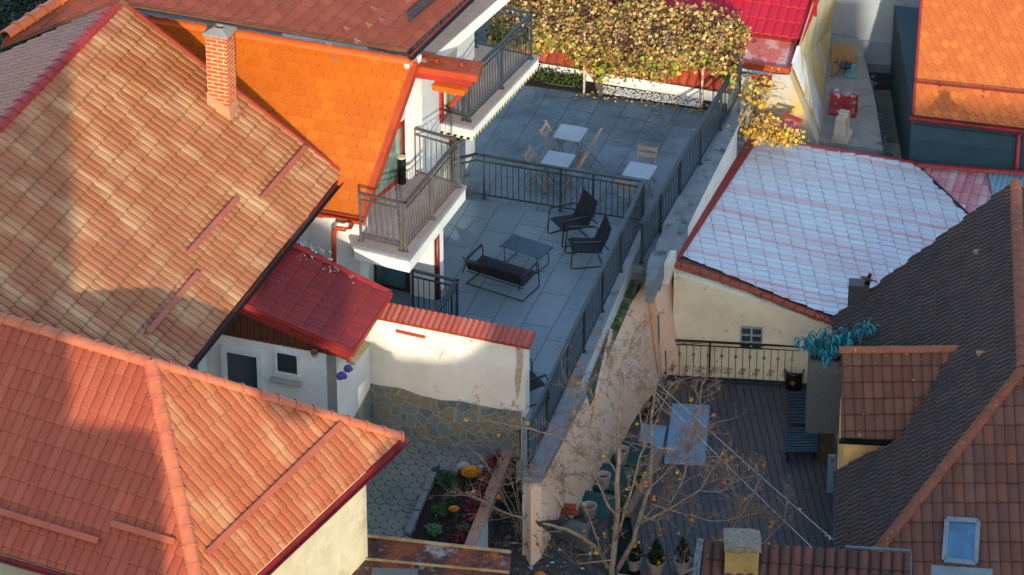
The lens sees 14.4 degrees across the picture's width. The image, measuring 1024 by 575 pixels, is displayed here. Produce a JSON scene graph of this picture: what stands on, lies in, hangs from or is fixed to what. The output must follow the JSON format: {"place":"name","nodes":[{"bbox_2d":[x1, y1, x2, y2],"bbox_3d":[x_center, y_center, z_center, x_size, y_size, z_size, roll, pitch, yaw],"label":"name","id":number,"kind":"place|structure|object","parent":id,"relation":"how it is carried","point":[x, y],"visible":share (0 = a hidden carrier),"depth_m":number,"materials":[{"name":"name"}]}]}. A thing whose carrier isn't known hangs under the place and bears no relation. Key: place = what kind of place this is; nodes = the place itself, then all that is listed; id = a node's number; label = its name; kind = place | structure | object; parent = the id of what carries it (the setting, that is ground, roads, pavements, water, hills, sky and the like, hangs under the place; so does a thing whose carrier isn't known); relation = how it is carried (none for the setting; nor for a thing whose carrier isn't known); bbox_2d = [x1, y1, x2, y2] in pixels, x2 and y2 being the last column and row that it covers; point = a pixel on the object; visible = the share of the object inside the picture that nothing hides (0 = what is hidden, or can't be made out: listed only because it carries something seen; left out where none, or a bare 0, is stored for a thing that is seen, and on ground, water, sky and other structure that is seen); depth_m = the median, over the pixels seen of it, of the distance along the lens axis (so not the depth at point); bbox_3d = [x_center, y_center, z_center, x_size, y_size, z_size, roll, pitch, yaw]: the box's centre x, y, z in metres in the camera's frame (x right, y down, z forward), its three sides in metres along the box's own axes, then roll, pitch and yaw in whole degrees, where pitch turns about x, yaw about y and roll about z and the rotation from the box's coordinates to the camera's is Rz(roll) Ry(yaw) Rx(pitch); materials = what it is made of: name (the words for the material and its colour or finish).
{"place":"outdoors","nodes":[
{"label":"outdoors","id":0,"kind":"place"},
{"bbox_2d":[1,0,827,438],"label":"ground","id":1,"kind":"structure","parent":0,"point":[485,24],"depth_m":97.47,"materials":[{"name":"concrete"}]},
{"bbox_2d":[0,0,55,52],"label":"hedge","id":2,"kind":"object","parent":1,"relation":"on","point":[26,6],"visible":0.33,"depth_m":95.20,"materials":[{"name":"green plant"}]},
{"bbox_2d":[0,2,343,371],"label":"house","id":3,"kind":"structure","parent":1,"relation":"on","point":[162,193],"depth_m":75.97,"materials":[{"name":"tile"}]},
{"bbox_2d":[0,312,410,574],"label":"house","id":4,"kind":"structure","parent":1,"relation":"on","point":[116,460],"depth_m":69.64,"materials":[{"name":"tile"}]},
{"bbox_2d":[0,0,539,299],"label":"guesthouse","id":5,"kind":"structure","parent":1,"relation":"on","point":[362,95],"depth_m":79.70,"materials":[{"name":"orange tile"}]},
{"bbox_2d":[372,120,404,203],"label":"balcony door","id":6,"kind":"structure","parent":5,"relation":"in","point":[389,178],"depth_m":80.35,"materials":[{"name":"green glass"}]},
{"bbox_2d":[374,264,409,291],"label":"window","id":7,"kind":"structure","parent":5,"relation":"in","point":[387,277],"depth_m":80.85,"materials":[{"name":"teal glass"}]},
{"bbox_2d":[397,154,405,184],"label":"ashtray bin","id":8,"kind":"object","parent":5,"relation":"on","point":[401,163],"visible":1,"depth_m":80.52,"materials":[{"name":"black metal"}]},
{"bbox_2d":[439,92,443,122],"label":"door","id":9,"kind":"structure","parent":5,"relation":"in","point":[441,95],"depth_m":82.62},
{"bbox_2d":[454,137,465,183],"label":"door","id":10,"kind":"structure","parent":5,"relation":"in","point":[462,143],"depth_m":85.04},
{"bbox_2d":[352,534,510,574],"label":"shed","id":11,"kind":"structure","parent":1,"relation":"on","point":[389,555],"depth_m":73.36,"materials":[{"name":"brown metal"}]},
{"bbox_2d":[464,450,512,550],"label":"garden wall","id":12,"kind":"structure","parent":1,"relation":"on","point":[477,535],"depth_m":75.83,"materials":[{"name":"concrete"}]},
{"bbox_2d":[388,199,643,565],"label":"lounge terrace","id":13,"kind":"structure","parent":1,"relation":"on","point":[548,309],"depth_m":80.59,"materials":[{"name":"tile"}]},
{"bbox_2d":[411,269,458,315],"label":"metal railing","id":14,"kind":"object","parent":13,"relation":"on","point":[447,293],"visible":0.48,"depth_m":79.53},
{"bbox_2d":[462,244,539,301],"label":"loveseat","id":15,"kind":"object","parent":13,"relation":"on","point":[503,270],"visible":1,"depth_m":80.72,"materials":[{"name":"black metal"}]},
{"bbox_2d":[499,234,553,273],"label":"coffee table","id":16,"kind":"object","parent":13,"relation":"on","point":[526,246],"visible":1,"depth_m":81.53,"materials":[{"name":"grey metal"}]},
{"bbox_2d":[529,359,547,406],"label":"lounge chair","id":17,"kind":"object","parent":13,"relation":"on","point":[535,381],"visible":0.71,"depth_m":77.35,"materials":[{"name":"black metal"}]},
{"bbox_2d":[451,152,642,220],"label":"metal railing","id":18,"kind":"object","parent":13,"relation":"on","point":[560,209],"visible":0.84,"depth_m":83.26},
{"bbox_2d":[547,188,597,247],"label":"lounge chair","id":19,"kind":"object","parent":13,"relation":"on","point":[584,212],"visible":0.98,"depth_m":82.46,"materials":[{"name":"black metal"}]},
{"bbox_2d":[526,180,644,467],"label":"metal railing","id":20,"kind":"object","parent":13,"relation":"on","point":[581,318],"visible":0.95,"depth_m":78.85,"materials":[{"name":"metal"}]},
{"bbox_2d":[564,213,611,268],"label":"lounge chair","id":21,"kind":"object","parent":13,"relation":"on","point":[596,243],"visible":0.93,"depth_m":81.64,"materials":[{"name":"black metal"}]},
{"bbox_2d":[461,85,745,374],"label":"bistro terrace","id":22,"kind":"structure","parent":1,"relation":"on","point":[505,132],"depth_m":86.61,"materials":[{"name":"tile"}]},
{"bbox_2d":[523,145,552,192],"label":"folding chair","id":23,"kind":"object","parent":22,"relation":"on","point":[530,158],"visible":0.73,"depth_m":84.88,"materials":[{"name":"brown wood"}]},
{"bbox_2d":[539,120,565,152],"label":"folding chair","id":24,"kind":"object","parent":22,"relation":"on","point":[552,140],"visible":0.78,"depth_m":85.75,"materials":[{"name":"brown wood"}]},
{"bbox_2d":[541,150,575,194],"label":"bistro table","id":25,"kind":"object","parent":22,"relation":"on","point":[556,158],"visible":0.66,"depth_m":84.72,"materials":[{"name":"grey metal"}]},
{"bbox_2d":[553,124,587,167],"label":"bistro table","id":26,"kind":"object","parent":22,"relation":"on","point":[570,132],"visible":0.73,"depth_m":85.65,"materials":[{"name":"grey metal"}]},
{"bbox_2d":[558,153,587,195],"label":"folding chair","id":27,"kind":"object","parent":22,"relation":"on","point":[579,165],"visible":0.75,"depth_m":84.71,"materials":[{"name":"brown wood"}]},
{"bbox_2d":[573,128,602,171],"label":"folding chair","id":28,"kind":"object","parent":22,"relation":"on","point":[588,148],"visible":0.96,"depth_m":85.59,"materials":[{"name":"brown wood"}]},
{"bbox_2d":[523,91,707,141],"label":"fallen leaves","id":29,"kind":"object","parent":22,"relation":"on","point":[631,101],"visible":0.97,"depth_m":88.04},
{"bbox_2d":[615,180,637,214],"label":"folding chair","id":30,"kind":"object","parent":22,"relation":"on","point":[626,192],"visible":0.52,"depth_m":83.95,"materials":[{"name":"brown wood"}]},
{"bbox_2d":[622,161,656,206],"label":"bistro table","id":31,"kind":"object","parent":22,"relation":"on","point":[638,170],"visible":0.84,"depth_m":84.30,"materials":[{"name":"grey metal"}]},
{"bbox_2d":[633,145,657,193],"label":"folding chair","id":32,"kind":"object","parent":22,"relation":"on","point":[647,148],"visible":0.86,"depth_m":84.90,"materials":[{"name":"brown wood"}]},
{"bbox_2d":[553,279,682,517],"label":"retaining wall","id":33,"kind":"structure","parent":1,"relation":"on","point":[637,304],"depth_m":82.00,"materials":[{"name":"pink paint"}]},
{"bbox_2d":[611,281,636,329],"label":"moss","id":34,"kind":"object","parent":33,"relation":"on","point":[625,303],"visible":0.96,"depth_m":81.84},
{"bbox_2d":[524,74,724,111],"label":"planting bed","id":35,"kind":"object","parent":1,"relation":"on","point":[589,86],"visible":0.14,"depth_m":88.59,"materials":[{"name":"soil"}]},
{"bbox_2d":[530,64,586,88],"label":"shrub","id":36,"kind":"object","parent":35,"relation":"on","point":[552,77],"visible":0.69,"depth_m":88.84,"materials":[{"name":"green plant"}]},
{"bbox_2d":[511,2,730,106],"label":"pergola","id":37,"kind":"object","parent":35,"relation":"on","point":[702,73],"visible":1,"depth_m":87.78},
{"bbox_2d":[484,0,756,95],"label":"vine","id":38,"kind":"object","parent":37,"relation":"on","point":[683,57],"visible":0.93,"depth_m":87.80,"materials":[{"name":"yellow plant"}]},
{"bbox_2d":[598,85,703,107],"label":"pebbles","id":39,"kind":"object","parent":35,"relation":"on","point":[693,103],"visible":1,"depth_m":88.29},
{"bbox_2d":[506,0,750,112],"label":"garden wall","id":40,"kind":"structure","parent":1,"relation":"on","point":[687,83],"depth_m":88.52,"materials":[{"name":"white paint"}]},
{"bbox_2d":[645,98,749,302],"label":"parapet wall","id":41,"kind":"structure","parent":1,"relation":"on","point":[684,214],"depth_m":84.33,"materials":[{"name":"white paint"}]},
{"bbox_2d":[639,57,742,263],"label":"metal railing","id":42,"kind":"object","parent":41,"relation":"on","point":[659,197],"visible":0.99,"depth_m":84.81,"materials":[{"name":"metal"}]},
{"bbox_2d":[727,67,808,155],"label":"vine","id":43,"kind":"object","parent":41,"relation":"on","point":[757,131],"visible":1,"depth_m":87.26,"materials":[{"name":"yellow plant"}]},
{"bbox_2d":[610,376,836,574],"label":"deck","id":44,"kind":"structure","parent":1,"relation":"on","point":[759,424],"depth_m":80.87,"materials":[{"name":"wood"}]},
{"bbox_2d":[574,439,650,548],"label":"steps","id":45,"kind":"structure","parent":44,"relation":"on","point":[603,512],"depth_m":79.76,"materials":[{"name":"green concrete"}]},
{"bbox_2d":[581,501,596,518],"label":"flowerpot","id":46,"kind":"object","parent":45,"relation":"on","point":[591,511],"visible":0.69,"depth_m":78.20,"materials":[{"name":"ceramic"}]},
{"bbox_2d":[596,470,610,489],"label":"flowerpot","id":47,"kind":"object","parent":45,"relation":"on","point":[605,475],"visible":0.86,"depth_m":79.58,"materials":[{"name":"ceramic"}]},
{"bbox_2d":[613,445,628,465],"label":"flowerpot","id":48,"kind":"object","parent":45,"relation":"on","point":[624,461],"visible":0.54,"depth_m":80.82,"materials":[{"name":"ceramic"}]},
{"bbox_2d":[627,539,644,571],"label":"planted pot","id":49,"kind":"object","parent":44,"relation":"on","point":[634,560],"visible":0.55,"depth_m":78.12,"materials":[{"name":"ceramic"}]},
{"bbox_2d":[622,449,665,516],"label":"board plank","id":50,"kind":"object","parent":44,"relation":"on","point":[636,497],"visible":0.71,"depth_m":80.37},
{"bbox_2d":[638,424,666,469],"bbox_3d":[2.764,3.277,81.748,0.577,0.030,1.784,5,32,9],"label":"chair","id":51,"kind":"object","parent":44,"relation":"on","point":[659,432],"visible":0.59,"depth_m":82.16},
{"bbox_2d":[645,538,666,574],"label":"planted pot","id":52,"kind":"object","parent":44,"relation":"on","point":[656,550],"visible":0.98,"depth_m":77.98,"materials":[{"name":"plant"}]},
{"bbox_2d":[672,536,692,573],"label":"planted pot","id":53,"kind":"object","parent":44,"relation":"on","point":[687,557],"visible":0.88,"depth_m":78.05,"materials":[{"name":"plant"}]},
{"bbox_2d":[664,403,709,465],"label":"mat","id":54,"kind":"object","parent":44,"relation":"on","point":[683,414],"visible":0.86,"depth_m":82.30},
{"bbox_2d":[664,339,802,387],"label":"wrought iron railing","id":55,"kind":"object","parent":44,"relation":"on","point":[717,342],"visible":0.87,"depth_m":83.60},
{"bbox_2d":[784,368,804,390],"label":"glazed pot","id":56,"kind":"object","parent":44,"relation":"on","point":[793,381],"visible":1,"depth_m":83.54,"materials":[{"name":"brown ceramic"}]},
{"bbox_2d":[785,392,817,461],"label":"slatted lounger","id":57,"kind":"object","parent":44,"relation":"on","point":[799,439],"visible":0.73,"depth_m":81.83,"materials":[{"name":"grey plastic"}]},
{"bbox_2d":[805,352,840,459],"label":"planter","id":58,"kind":"object","parent":44,"relation":"on","point":[823,390],"visible":0.76,"depth_m":80.65,"materials":[{"name":"concrete"}]},
{"bbox_2d":[794,318,879,368],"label":"potted shrub","id":59,"kind":"object","parent":58,"relation":"in","point":[826,349],"visible":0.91,"depth_m":79.98,"materials":[{"name":"teal plant"}]},
{"bbox_2d":[826,454,836,492],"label":"service post","id":60,"kind":"object","parent":44,"relation":"on","point":[831,464],"visible":0.89,"depth_m":80.23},
{"bbox_2d":[673,134,966,382],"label":"shed","id":61,"kind":"structure","parent":1,"relation":"on","point":[785,244],"depth_m":85.07,"materials":[{"name":"tile"}]},
{"bbox_2d":[740,326,762,349],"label":"window","id":62,"kind":"structure","parent":61,"relation":"in","point":[748,334],"depth_m":83.29,"materials":[{"name":"white glass"}]},
{"bbox_2d":[829,179,1023,574],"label":"house","id":63,"kind":"structure","parent":1,"relation":"on","point":[929,440],"depth_m":76.46,"materials":[{"name":"brown tile"}]},
{"bbox_2d":[609,342,812,547],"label":"clothes line","id":64,"kind":"object","parent":63,"relation":"attached to","point":[715,453],"visible":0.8,"depth_m":77.42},
{"bbox_2d":[611,340,832,539],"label":"clothes line","id":65,"kind":"object","parent":63,"relation":"attached to","point":[727,446],"visible":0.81,"depth_m":77.39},
{"bbox_2d":[847,278,869,306],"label":"vent box","id":66,"kind":"object","parent":63,"relation":"on","point":[858,288],"visible":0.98,"depth_m":81.59,"materials":[{"name":"black metal"}]},
{"bbox_2d":[385,455,515,547],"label":"courtyard","id":67,"kind":"structure","parent":0,"point":[493,524],"depth_m":76.75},
{"bbox_2d":[206,238,392,417],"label":"outbuilding","id":68,"kind":"structure","parent":67,"relation":"on","point":[276,331],"depth_m":76.13,"materials":[{"name":"red tile"}]},
{"bbox_2d":[220,344,264,390],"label":"door","id":69,"kind":"structure","parent":68,"relation":"in","point":[238,364],"depth_m":76.30,"materials":[{"name":"white glass"}]},
{"bbox_2d":[269,348,302,387],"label":"window","id":70,"kind":"structure","parent":68,"relation":"in","point":[287,362],"depth_m":75.98,"materials":[{"name":"white glass"}]},
{"bbox_2d":[272,241,353,283],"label":"plaster debris","id":71,"kind":"object","parent":68,"relation":"on","point":[310,246],"visible":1,"depth_m":77.28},
{"bbox_2d":[346,340,370,364],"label":"wall board","id":72,"kind":"object","parent":68,"relation":"attached to","point":[365,345],"depth_m":75.78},
{"bbox_2d":[366,436,492,541],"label":"paving","id":73,"kind":"structure","parent":67,"relation":"on","point":[402,477],"depth_m":76.83,"materials":[{"name":"stone"}]},
{"bbox_2d":[404,510,419,535],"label":"kerb stone","id":74,"kind":"object","parent":73,"relation":"on","point":[411,523],"visible":1,"depth_m":75.50,"materials":[{"name":"concrete"}]},
{"bbox_2d":[414,490,427,512],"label":"kerb stone","id":75,"kind":"object","parent":73,"relation":"on","point":[420,503],"visible":0.96,"depth_m":76.10,"materials":[{"name":"concrete"}]},
{"bbox_2d":[423,471,436,492],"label":"kerb stone","id":76,"kind":"object","parent":73,"relation":"on","point":[429,482],"visible":1,"depth_m":76.64,"materials":[{"name":"concrete"}]},
{"bbox_2d":[473,443,497,454],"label":"kerb stone","id":77,"kind":"object","parent":73,"relation":"on","point":[477,447],"visible":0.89,"depth_m":77.56,"materials":[{"name":"concrete"}]},
{"bbox_2d":[326,303,535,483],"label":"boundary wall","id":78,"kind":"structure","parent":67,"relation":"on","point":[436,368],"depth_m":77.19,"materials":[{"name":"white paint"}]},
{"bbox_2d":[412,461,511,546],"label":"flower bed","id":79,"kind":"object","parent":67,"relation":"on","point":[418,533],"visible":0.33,"depth_m":76.00,"materials":[{"name":"soil"}]},
{"bbox_2d":[424,523,441,536],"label":"leafy plant","id":80,"kind":"object","parent":79,"relation":"on","point":[433,529],"visible":1,"depth_m":75.30,"materials":[{"name":"green plant"}]},
{"bbox_2d":[430,501,448,517],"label":"leafy plant","id":81,"kind":"object","parent":79,"relation":"on","point":[440,508],"visible":1,"depth_m":75.79,"materials":[{"name":"green plant"}]},
{"bbox_2d":[434,468,456,487],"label":"leafy plant","id":82,"kind":"object","parent":79,"relation":"on","point":[448,479],"visible":0.98,"depth_m":76.62,"materials":[{"name":"green plant"}]},
{"bbox_2d":[439,465,458,475],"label":"kerb stone","id":83,"kind":"object","parent":79,"relation":"on","point":[447,468],"visible":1,"depth_m":77.00,"materials":[{"name":"concrete"}]},
{"bbox_2d":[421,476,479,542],"bbox_3d":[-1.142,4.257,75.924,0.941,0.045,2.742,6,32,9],"label":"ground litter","id":84,"kind":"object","parent":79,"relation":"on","point":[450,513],"visible":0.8,"depth_m":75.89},
{"bbox_2d":[454,521,470,533],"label":"leafy plant","id":85,"kind":"object","parent":79,"relation":"on","point":[466,526],"visible":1,"depth_m":75.33,"materials":[{"name":"green plant"}]},
{"bbox_2d":[461,465,481,479],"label":"chrysanthemum","id":86,"kind":"object","parent":79,"relation":"on","point":[472,471],"visible":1,"depth_m":76.80,"materials":[{"name":"yellow plant"}]},
{"bbox_2d":[446,450,507,544],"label":"red shrub","id":87,"kind":"object","parent":79,"relation":"on","point":[474,504],"visible":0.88,"depth_m":75.92,"materials":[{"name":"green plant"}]},
{"bbox_2d":[490,484,610,574],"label":"yard","id":88,"kind":"structure","parent":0,"point":[557,556],"depth_m":76.59,"materials":[{"name":"stone"}]},
{"bbox_2d":[458,435,547,541],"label":"bare bush","id":89,"kind":"object","parent":88,"relation":"on","point":[507,496],"visible":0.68,"depth_m":76.20,"materials":[{"name":"brown plant"}]},
{"bbox_2d":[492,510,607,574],"bbox_3d":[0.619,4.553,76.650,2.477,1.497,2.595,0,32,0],"label":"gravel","id":90,"kind":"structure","parent":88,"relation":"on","point":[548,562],"depth_m":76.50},
{"bbox_2d":[557,515,589,552],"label":"stone ledge","id":91,"kind":"object","parent":88,"relation":"on","point":[578,542],"visible":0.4,"depth_m":76.89,"materials":[{"name":"stone"}]},
{"bbox_2d":[561,509,578,515],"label":"brick","id":92,"kind":"object","parent":91,"relation":"on","point":[569,512],"visible":1,"depth_m":77.25,"materials":[{"name":"brick"}]},
{"bbox_2d":[425,308,800,574],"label":"bare tree","id":93,"kind":"object","parent":88,"relation":"on","point":[610,567],"visible":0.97,"depth_m":75.50,"materials":[{"name":"brown plant"}]},
{"bbox_2d":[692,528,911,574],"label":"shed","id":94,"kind":"structure","parent":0,"point":[741,551],"depth_m":72.17,"materials":[{"name":"tile"}]},
{"bbox_2d":[818,33,882,154],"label":"alley","id":95,"kind":"structure","parent":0,"point":[865,128],"depth_m":92.08,"materials":[{"name":"concrete"}]},
{"bbox_2d":[508,0,834,144],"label":"house","id":96,"kind":"structure","parent":95,"relation":"on","point":[782,29],"depth_m":89.66,"materials":[{"name":"tile"}]},
{"bbox_2d":[831,54,845,75],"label":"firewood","id":97,"kind":"object","parent":95,"relation":"on","point":[838,69],"visible":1,"depth_m":93.43,"materials":[{"name":"brown wood"}]},
{"bbox_2d":[830,109,852,144],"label":"road barrier","id":98,"kind":"object","parent":95,"relation":"on","point":[843,133],"visible":1,"depth_m":90.62,"materials":[{"name":"concrete"}]},
{"bbox_2d":[828,88,857,117],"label":"road barrier","id":99,"kind":"object","parent":95,"relation":"on","point":[839,100],"visible":0.85,"depth_m":91.67,"materials":[{"name":"red plastic"}]},
{"bbox_2d":[831,43,855,63],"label":"cardboard sheet","id":100,"kind":"object","parent":95,"relation":"on","point":[848,51],"visible":1,"depth_m":93.84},
{"bbox_2d":[870,74,892,156],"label":"broken edge","id":101,"kind":"object","parent":95,"relation":"on","point":[882,127],"visible":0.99,"depth_m":91.73,"materials":[{"name":"concrete"}]},
{"bbox_2d":[845,63,855,77],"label":"board","id":102,"kind":"object","parent":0,"point":[850,72],"visible":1,"depth_m":93.37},
{"bbox_2d":[866,64,898,143],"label":"street","id":103,"kind":"structure","parent":0,"point":[887,110],"depth_m":93.66,"materials":[{"name":"asphalt"}]},
{"bbox_2d":[827,0,919,66],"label":"building","id":104,"kind":"structure","parent":103,"relation":"on","point":[868,24],"depth_m":95.00,"materials":[{"name":"grey paint"}]},
{"bbox_2d":[868,72,889,89],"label":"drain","id":105,"kind":"object","parent":103,"relation":"on","point":[882,80],"depth_m":94.73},
{"bbox_2d":[890,0,1023,170],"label":"house","id":106,"kind":"structure","parent":103,"relation":"on","point":[957,80],"depth_m":89.38,"materials":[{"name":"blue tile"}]},
{"bbox_2d":[915,163,1023,213],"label":"annex roof","id":107,"kind":"structure","parent":106,"relation":"attached to","point":[966,190],"depth_m":89.27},
{"bbox_2d":[987,173,1023,194],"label":"canopy","id":108,"kind":"object","parent":107,"relation":"attached to","point":[998,182],"visible":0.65,"depth_m":89.22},
{"bbox_2d":[882,143,901,158],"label":"pavement","id":109,"kind":"structure","parent":0,"point":[894,148],"depth_m":92.00,"materials":[{"name":"concrete"}]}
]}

